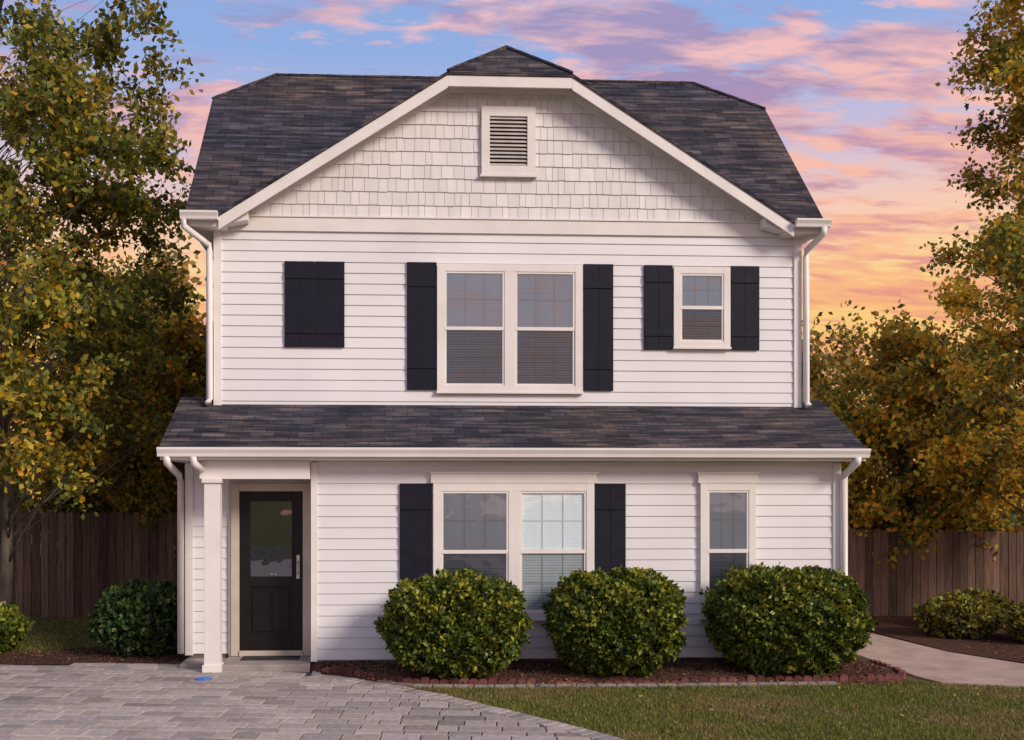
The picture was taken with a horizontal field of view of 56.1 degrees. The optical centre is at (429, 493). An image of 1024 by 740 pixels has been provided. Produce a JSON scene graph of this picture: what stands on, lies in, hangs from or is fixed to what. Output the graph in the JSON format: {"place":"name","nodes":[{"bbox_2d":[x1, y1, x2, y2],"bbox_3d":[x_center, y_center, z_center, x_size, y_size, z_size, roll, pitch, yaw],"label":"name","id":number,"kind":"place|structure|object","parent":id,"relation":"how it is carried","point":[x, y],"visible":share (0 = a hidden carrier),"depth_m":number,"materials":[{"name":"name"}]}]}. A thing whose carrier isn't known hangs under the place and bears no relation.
{"place":"outdoors","nodes":[
{"label":"outdoors","id":0,"kind":"place"},
{"bbox_2d":[0,663,624,739],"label":"paver driveway","id":1,"kind":"structure","parent":0,"point":[105,701],"depth_m":9.75,"materials":[{"name":"stone"}]},
{"bbox_2d":[195,676,211,680],"bbox_3d":[-2.677,2.186,11.340,0.200,0.020,0.200,0,0,-3],"label":"blue drain cover","id":2,"kind":"object","parent":1,"relation":"on","point":[203,678],"visible":1,"depth_m":11.30,"materials":[{"name":"plastic"}]},
{"bbox_2d":[202,479,223,672],"bbox_3d":[-2.681,1.008,11.866,0.240,2.385,0.240,0,0,-3],"label":"porch post","id":3,"kind":"object","parent":1,"relation":"on","point":[213,663],"visible":0.97,"depth_m":11.77,"materials":[{"name":"white wood"}]},
{"bbox_2d":[180,655,313,671],"bbox_3d":[-2.328,2.188,12.202,1.655,0.125,0.690,0,0,-3],"label":"porch step","id":4,"kind":"object","parent":1,"relation":"on","point":[237,663],"visible":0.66,"depth_m":11.97,"materials":[{"name":"grey concrete"}]},
{"bbox_2d":[229,481,310,656],"bbox_3d":[-2.075,0.976,12.516,1.090,2.292,0.075,0,0,-3],"label":"door frame","id":5,"kind":"object","parent":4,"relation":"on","point":[236,488],"visible":0.92,"depth_m":12.49,"materials":[{"name":"white wood"}]},
{"bbox_2d":[240,491,302,649],"bbox_3d":[-2.068,1.008,12.531,0.815,2.080,0.047,0,0,-3],"label":"front door","id":6,"kind":"structure","parent":5,"relation":"attached to","point":[271,612],"depth_m":12.52,"materials":[{"name":"paint"}]},
{"bbox_2d":[251,502,291,575],"bbox_3d":[-2.067,0.590,12.519,0.535,0.980,0.001,0,0,-3],"label":"door glass","id":7,"kind":"object","parent":6,"relation":"in","point":[271,537],"visible":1,"depth_m":12.52,"materials":[{"name":"clear glass"}]},
{"bbox_2d":[271,555,299,578],"bbox_3d":[-1.881,0.955,12.485,0.375,0.310,0.061,0,0,-3],"label":"door handle","id":8,"kind":"object","parent":6,"relation":"attached to","point":[298,567],"visible":1,"depth_m":12.51,"materials":[{"name":"silver metal"}]},
{"bbox_2d":[241,655,299,659],"bbox_3d":[-2.047,2.117,12.335,0.730,0.014,0.270,0,0,-3],"label":"door mat","id":9,"kind":"object","parent":4,"relation":"on","point":[295,657],"depth_m":12.33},
{"bbox_2d":[0,0,1023,498],"label":"sky","id":10,"kind":"structure","parent":0,"point":[848,88],"materials":[{"name":"blue"}]},
{"bbox_2d":[3,504,1023,739],"bbox_3d":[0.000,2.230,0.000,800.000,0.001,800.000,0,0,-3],"label":"ground","id":11,"kind":"structure","parent":0,"point":[908,677],"depth_m":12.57,"materials":[{"name":"green plant"}]},
{"bbox_2d":[0,512,184,616],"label":"wooden fence","id":12,"kind":"object","parent":11,"relation":"on","point":[27,596],"visible":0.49,"depth_m":17.23,"materials":[{"name":"brown wood"}]},
{"bbox_2d":[0,0,204,605],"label":"oak tree","id":13,"kind":"object","parent":11,"relation":"on","point":[63,102],"visible":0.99,"depth_m":13.85,"materials":[{"name":"green plant"}]},
{"bbox_2d":[10,288,205,578],"bbox_3d":[-5.971,-0.997,19.465,5.100,6.540,5.746,0,0,-3],"label":"maple tree","id":14,"kind":"object","parent":11,"relation":"on","point":[131,486],"visible":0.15,"depth_m":18.36,"materials":[{"name":"green plant"}]},
{"bbox_2d":[95,304,205,537],"bbox_3d":[-4.375,-0.655,18.387,4.245,5.852,4.010,0,0,-3],"label":"maple tree","id":15,"kind":"object","parent":11,"relation":"on","point":[178,335],"visible":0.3,"depth_m":17.72,"materials":[{"name":"green plant"}]},
{"bbox_2d":[189,654,725,662],"bbox_3d":[0.955,2.201,14.803,8.410,0.198,5.270,0,0,-3],"label":"foundation","id":16,"kind":"object","parent":11,"relation":"on","point":[388,661],"visible":0.1,"depth_m":12.20,"materials":[{"name":"grey concrete"}]},
{"bbox_2d":[189,239,792,659],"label":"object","id":17,"kind":"object","parent":16,"relation":"on","point":[405,337],"visible":0.1,"depth_m":12.87,"materials":[{"name":"plastic"}]},
{"bbox_2d":[251,93,755,220],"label":"gable shakes","id":18,"kind":"object","parent":17,"relation":"attached to","point":[425,162],"visible":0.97,"depth_m":12.92,"materials":[{"name":"white wood"}]},
{"bbox_2d":[480,106,536,177],"bbox_3d":[1.072,-4.745,12.882,0.770,0.950,0.055,0,0,-3],"label":"gable vent","id":19,"kind":"object","parent":18,"relation":"attached to","point":[495,171],"visible":1,"depth_m":12.87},
{"bbox_2d":[490,117,526,165],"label":"vent louvers","id":20,"kind":"object","parent":19,"relation":"in","point":[498,156],"visible":1,"depth_m":12.88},
{"bbox_2d":[490,119,526,165],"bbox_3d":[1.071,-4.760,12.909,0.530,0.720,0.003,0,0,-3],"label":"vent backing","id":21,"kind":"object","parent":18,"relation":"attached to","point":[508,142],"visible":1,"depth_m":12.91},
{"bbox_2d":[160,75,865,661],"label":"trim","id":22,"kind":"structure","parent":17,"relation":"attached to","point":[768,221],"depth_m":12.72,"materials":[{"name":"white wood"}]},
{"bbox_2d":[163,218,861,653],"bbox_3d":[1.073,-0.693,12.341,8.689,5.763,1.126,0,0,-3],"label":"downspout","id":23,"kind":"object","parent":22,"relation":"attached to","point":[847,472],"visible":0.95,"depth_m":12.45,"materials":[{"name":"white metal"}]},
{"bbox_2d":[159,49,866,448],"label":"roof","id":24,"kind":"structure","parent":22,"relation":"on","point":[257,137],"depth_m":12.84,"materials":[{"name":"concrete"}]},
{"bbox_2d":[212,45,765,109],"bbox_3d":[1.009,-6.089,13.921,8.552,1.068,2.647,0,0,-3],"label":"ridge cap","id":25,"kind":"object","parent":24,"relation":"on","point":[494,51],"visible":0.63,"depth_m":15.05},
{"bbox_2d":[156,210,870,457],"bbox_3d":[1.098,-2.063,12.200,8.840,3.217,0.875,0,0,-3],"label":"gutter","id":26,"kind":"object","parent":24,"relation":"attached to","point":[503,452],"visible":1,"depth_m":11.79,"materials":[{"name":"white metal"}]},
{"bbox_2d":[193,231,838,659],"bbox_3d":[0.954,-0.804,14.809,8.479,5.791,5.329,0,0,-3],"label":"siding","id":27,"kind":"object","parent":17,"relation":"attached to","point":[359,541],"visible":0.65,"depth_m":12.78,"materials":[{"name":"plastic"}]},
{"bbox_2d":[285,261,759,580],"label":"shutters","id":28,"kind":"object","parent":27,"relation":"attached to","point":[416,529],"visible":0.87,"depth_m":12.83,"materials":[{"name":"paint"}]},
{"bbox_2d":[429,263,759,620],"bbox_3d":[2.103,-0.743,12.547,4.240,4.705,0.833,0,0,-3],"label":"window frame","id":29,"kind":"object","parent":27,"relation":"attached to","point":[513,486],"visible":0.85,"depth_m":12.24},
{"bbox_2d":[443,274,745,609],"bbox_3d":[2.107,-0.753,12.566,3.910,4.513,0.773,0,0,-3],"label":"window blind","id":30,"kind":"object","parent":29,"relation":"in","point":[453,531],"depth_m":12.27,"materials":[{"name":"white fabric"}]},
{"bbox_2d":[443,274,745,609],"bbox_3d":[2.107,-0.744,12.560,3.894,4.503,0.773,0,0,-3],"label":"window muntin","id":31,"kind":"object","parent":29,"relation":"attached to","point":[554,358],"depth_m":12.87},
{"bbox_2d":[443,277,745,603],"bbox_3d":[2.107,-0.744,12.576,3.950,4.503,0.774,0,0,-3],"label":"window backing","id":32,"kind":"object","parent":29,"relation":"attached to","point":[536,380],"depth_m":12.89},
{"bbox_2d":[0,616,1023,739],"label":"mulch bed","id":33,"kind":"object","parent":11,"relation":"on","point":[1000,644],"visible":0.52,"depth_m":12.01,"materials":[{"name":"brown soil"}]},
{"bbox_2d":[0,601,34,652],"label":"evergreen shrub","id":34,"kind":"object","parent":33,"relation":"on","point":[15,624],"visible":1,"depth_m":13.32,"materials":[{"name":"green plant"}]},
{"bbox_2d":[87,577,184,656],"bbox_3d":[-3.971,1.714,13.335,1.529,1.129,1.333,0,0,-3],"label":"evergreen shrub","id":35,"kind":"object","parent":33,"relation":"on","point":[132,616],"visible":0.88,"depth_m":12.91,"materials":[{"name":"green plant"}]},
{"bbox_2d":[373,567,533,679],"bbox_3d":[0.309,1.551,11.416,1.952,1.358,1.597,0,0,-3],"label":"boxwood bush","id":36,"kind":"object","parent":33,"relation":"on","point":[444,623],"visible":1,"depth_m":10.90,"materials":[{"name":"green plant"}]},
{"bbox_2d":[541,564,688,677],"bbox_3d":[2.234,1.545,11.495,1.764,1.369,1.598,0,0,-3],"label":"boxwood bush","id":37,"kind":"object","parent":33,"relation":"on","point":[621,619],"visible":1,"depth_m":11.02,"materials":[{"name":"green plant"}]},
{"bbox_2d":[698,562,881,676],"bbox_3d":[4.341,1.524,11.597,2.088,1.412,1.603,0,0,-3],"label":"boxwood bush","id":38,"kind":"object","parent":33,"relation":"on","point":[776,619],"visible":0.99,"depth_m":11.12,"materials":[{"name":"green plant"}]},
{"bbox_2d":[912,592,1000,638],"bbox_3d":[8.225,1.898,14.904,1.268,0.707,1.185,0,0,-3],"label":"shrub","id":39,"kind":"object","parent":33,"relation":"on","point":[960,616],"visible":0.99,"depth_m":14.58,"materials":[{"name":"green plant"}]},
{"bbox_2d":[939,587,1015,629],"bbox_3d":[9.020,1.897,15.830,1.414,0.713,1.195,0,0,-3],"label":"shrub","id":40,"kind":"object","parent":33,"relation":"on","point":[994,598],"visible":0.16,"depth_m":15.61,"materials":[{"name":"green plant"}]},
{"bbox_2d":[995,602,1023,640],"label":"shrub","id":41,"kind":"object","parent":33,"relation":"on","point":[1010,621],"visible":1,"depth_m":14.18,"materials":[{"name":"green plant"}]},
{"bbox_2d":[0,227,1023,603],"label":"distant trees","id":42,"kind":"object","parent":11,"relation":"on","point":[828,363],"visible":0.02,"depth_m":23.55,"materials":[{"name":"green plant"}]},
{"bbox_2d":[322,660,905,688],"bbox_3d":[2.230,2.178,11.558,7.075,0.126,1.207,0,0,-3],"label":"garden edging","id":43,"kind":"object","parent":11,"relation":"on","point":[759,680],"visible":0.84,"depth_m":11.08,"materials":[{"name":"brick"}]},
{"bbox_2d":[802,387,906,536],"bbox_3d":[7.073,-0.021,18.452,3.609,4.590,3.548,0,0,19],"label":"maple tree","id":44,"kind":"object","parent":11,"relation":"on","point":[832,406],"visible":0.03,"depth_m":17.23,"materials":[{"name":"green plant"}]},
{"bbox_2d":[810,309,1023,607],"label":"maple tree","id":45,"kind":"object","parent":11,"relation":"on","point":[910,379],"visible":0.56,"depth_m":17.58,"materials":[{"name":"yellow plant"}]},
{"bbox_2d":[848,528,1023,615],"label":"wooden fence","id":46,"kind":"object","parent":11,"relation":"on","point":[953,561],"visible":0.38,"depth_m":17.43,"materials":[{"name":"brown wood"}]},
{"bbox_2d":[915,0,1023,518],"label":"oak tree","id":47,"kind":"object","parent":11,"relation":"on","point":[1000,246],"visible":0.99,"depth_m":15.36,"materials":[{"name":"green plant"}]},
{"bbox_2d":[855,632,1023,687],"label":"concrete path","id":48,"kind":"structure","parent":0,"point":[926,663],"depth_m":12.35,"materials":[{"name":"grey concrete"}]}
]}

